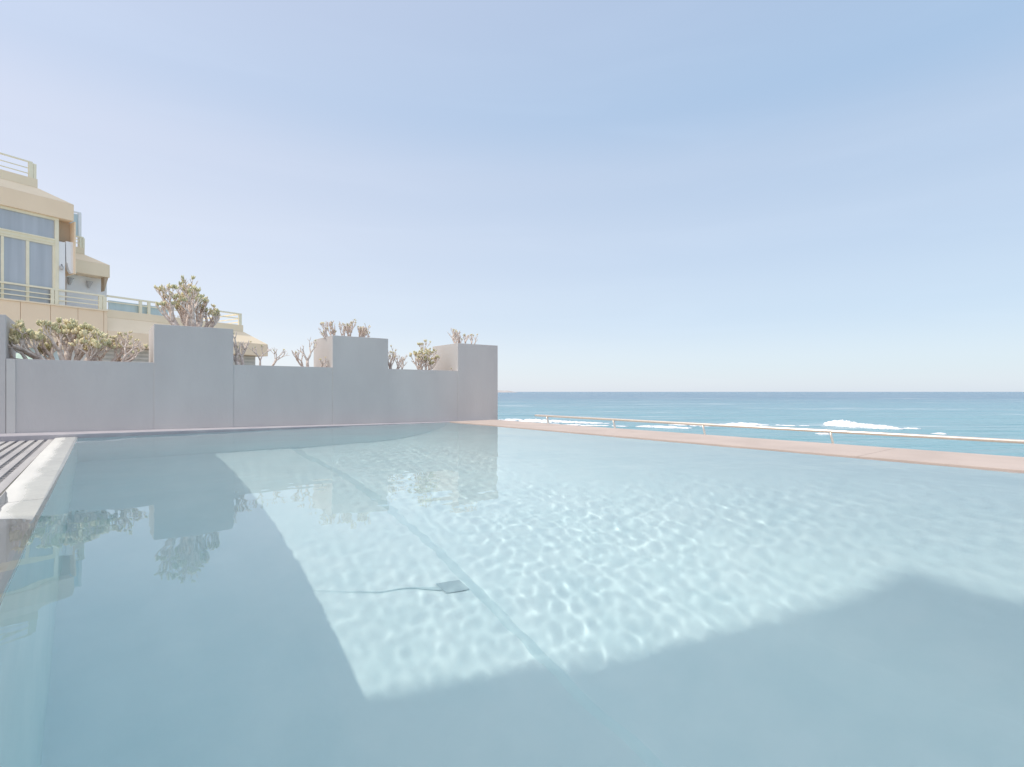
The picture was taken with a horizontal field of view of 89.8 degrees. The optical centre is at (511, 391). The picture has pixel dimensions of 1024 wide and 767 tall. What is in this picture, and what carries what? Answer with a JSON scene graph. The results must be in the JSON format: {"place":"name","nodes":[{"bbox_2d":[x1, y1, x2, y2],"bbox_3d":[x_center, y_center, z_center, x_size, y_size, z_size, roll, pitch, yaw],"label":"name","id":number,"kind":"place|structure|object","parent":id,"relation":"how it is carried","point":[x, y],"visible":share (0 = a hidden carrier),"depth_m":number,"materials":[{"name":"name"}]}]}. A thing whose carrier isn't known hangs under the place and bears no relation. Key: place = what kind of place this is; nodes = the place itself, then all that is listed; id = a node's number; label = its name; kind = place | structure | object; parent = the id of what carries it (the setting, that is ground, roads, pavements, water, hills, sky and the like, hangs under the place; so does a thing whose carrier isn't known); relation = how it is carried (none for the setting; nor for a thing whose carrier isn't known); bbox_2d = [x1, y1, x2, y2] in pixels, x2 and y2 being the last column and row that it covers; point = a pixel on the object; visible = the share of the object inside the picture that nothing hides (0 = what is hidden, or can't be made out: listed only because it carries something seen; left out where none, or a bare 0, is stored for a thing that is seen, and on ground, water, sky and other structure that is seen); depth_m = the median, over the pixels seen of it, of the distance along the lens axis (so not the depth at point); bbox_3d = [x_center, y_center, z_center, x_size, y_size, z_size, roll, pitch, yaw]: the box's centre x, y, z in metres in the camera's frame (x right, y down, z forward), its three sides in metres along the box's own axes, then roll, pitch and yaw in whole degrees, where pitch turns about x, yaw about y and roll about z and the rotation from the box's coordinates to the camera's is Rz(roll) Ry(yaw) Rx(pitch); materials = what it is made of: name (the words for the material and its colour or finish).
{"place":"outdoors","nodes":[
{"label":"outdoors","id":0,"kind":"place"},
{"bbox_2d":[0,423,1018,519],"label":"swimming pool","id":1,"kind":"structure","parent":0,"point":[28,489],"depth_m":1.26,"materials":[{"name":"beige concrete"}]},
{"bbox_2d":[0,422,1023,766],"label":"pool water","id":2,"kind":"structure","parent":1,"relation":"in","point":[444,594],"depth_m":0.53,"materials":[{"name":"blue liquid"}]},
{"bbox_2d":[0,0,1023,391],"label":"sky","id":3,"kind":"structure","parent":0,"point":[609,195],"materials":[{"name":"blue"}]},
{"bbox_2d":[498,392,1023,456],"bbox_3d":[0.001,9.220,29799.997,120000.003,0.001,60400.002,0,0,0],"label":"sea","id":4,"kind":"structure","parent":0,"point":[986,414],"depth_m":228.40,"materials":[{"name":"liquid"}]},
{"bbox_2d":[498,419,946,434],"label":"surf","id":5,"kind":"structure","parent":4,"relation":"on","point":[841,423],"depth_m":139.24,"materials":[{"name":"white liquid"}]},
{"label":"ground","id":6,"kind":"structure","parent":0,"visible":0},
{"bbox_2d":[16,353,31,358],"bbox_3d":[-7.673,0.506,8.000,0.776,2.227,0.776,0,0,29],"label":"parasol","id":7,"kind":"object","parent":6,"relation":"on","point":[18,355],"visible":0.11,"depth_m":7.89,"materials":[{"name":"white fabric"}]},
{"bbox_2d":[0,152,267,364],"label":"apartment building","id":8,"kind":"structure","parent":6,"relation":"on","point":[50,271],"depth_m":16.18,"materials":[{"name":"beige paint"}]},
{"bbox_2d":[0,205,58,303],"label":"window","id":9,"kind":"structure","parent":8,"relation":"in","point":[29,241],"depth_m":15.64,"materials":[{"name":"glass"}]},
{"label":"deck base","id":10,"kind":"structure","parent":0,"visible":0},
{"bbox_2d":[0,439,53,495],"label":"deck","id":11,"kind":"structure","parent":10,"relation":"on","point":[17,458],"depth_m":1.76,"materials":[{"name":"grey wood"}]},
{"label":"promenade","id":12,"kind":"structure","parent":0,"visible":0},
{"bbox_2d":[0,421,449,442],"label":"ledge","id":13,"kind":"object","parent":12,"relation":"on","point":[27,437],"visible":0.03,"depth_m":2.63,"materials":[{"name":"grey concrete"}]},
{"bbox_2d":[0,314,497,433],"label":"planter wall","id":14,"kind":"structure","parent":13,"relation":"on","point":[186,377],"depth_m":2.98,"materials":[{"name":"concrete"}]},
{"bbox_2d":[8,319,63,359],"bbox_3d":[-2.439,-0.235,2.631,0.214,0.257,0.353,0,0,22],"label":"succulent","id":15,"kind":"object","parent":14,"relation":"on","point":[17,335],"visible":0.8,"depth_m":2.57,"materials":[{"name":"green plant"}]},
{"bbox_2d":[36,317,116,360],"bbox_3d":[-2.291,-0.251,2.722,0.331,0.290,0.221,0,0,-23],"label":"succulent","id":16,"kind":"object","parent":14,"relation":"on","point":[72,331],"visible":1,"depth_m":2.71,"materials":[{"name":"green plant"}]},
{"bbox_2d":[82,331,148,361],"bbox_3d":[-2.156,-0.222,2.806,0.313,0.229,0.162,0,0,-10],"label":"succulent","id":17,"kind":"object","parent":14,"relation":"on","point":[122,345],"visible":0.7,"depth_m":2.80,"materials":[{"name":"beige plant"}]},
{"bbox_2d":[154,274,220,327],"bbox_3d":[-1.905,-0.503,2.996,0.317,0.362,0.282,0,0,-5],"label":"succulent","id":18,"kind":"object","parent":14,"relation":"on","point":[190,300],"visible":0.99,"depth_m":2.97,"materials":[{"name":"green plant"}]},
{"bbox_2d":[233,332,251,364],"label":"succulent","id":19,"kind":"object","parent":14,"relation":"on","point":[237,354],"visible":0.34,"depth_m":3.15,"materials":[{"name":"beige plant"}]},
{"bbox_2d":[248,345,289,365],"bbox_3d":[-1.534,-0.204,3.248,0.235,0.190,0.141,0,0,-27],"label":"succulent","id":20,"kind":"object","parent":14,"relation":"on","point":[274,353],"visible":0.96,"depth_m":3.24,"materials":[{"name":"beige plant"}]},
{"bbox_2d":[291,338,327,366],"bbox_3d":[-1.300,-0.233,3.368,0.268,0.250,0.125,0,0,-29],"label":"succulent","id":21,"kind":"object","parent":14,"relation":"on","point":[306,358],"visible":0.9,"depth_m":3.35,"materials":[{"name":"beige plant"}]},
{"bbox_2d":[319,319,370,338],"bbox_3d":[-1.137,-0.416,3.535,0.381,0.179,0.163,0,0,-45],"label":"succulent","id":22,"kind":"object","parent":14,"relation":"on","point":[347,328],"visible":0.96,"depth_m":3.51,"materials":[{"name":"beige plant"}]},
{"bbox_2d":[388,345,406,368],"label":"succulent","id":23,"kind":"object","parent":14,"relation":"on","point":[393,356],"visible":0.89,"depth_m":3.74,"materials":[{"name":"beige plant"}]},
{"bbox_2d":[409,340,439,369],"bbox_3d":[-0.661,-0.253,3.902,0.182,0.289,0.236,0,0,20],"label":"succulent","id":24,"kind":"object","parent":14,"relation":"on","point":[421,357],"visible":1,"depth_m":3.86,"materials":[{"name":"green plant"}]},
{"bbox_2d":[448,329,477,343],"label":"succulent","id":25,"kind":"object","parent":14,"relation":"on","point":[455,337],"visible":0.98,"depth_m":4.05,"materials":[{"name":"beige plant"}]},
{"bbox_2d":[450,420,1023,472],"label":"terrace ledge","id":26,"kind":"object","parent":12,"relation":"on","point":[983,461],"visible":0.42,"depth_m":2.00,"materials":[{"name":"beige stone"}]},
{"bbox_2d":[535,414,1023,443],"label":"handrail","id":27,"kind":"object","parent":12,"relation":"on","point":[983,439],"visible":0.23,"depth_m":7.66,"materials":[{"name":"cream painted metal"}]}
]}

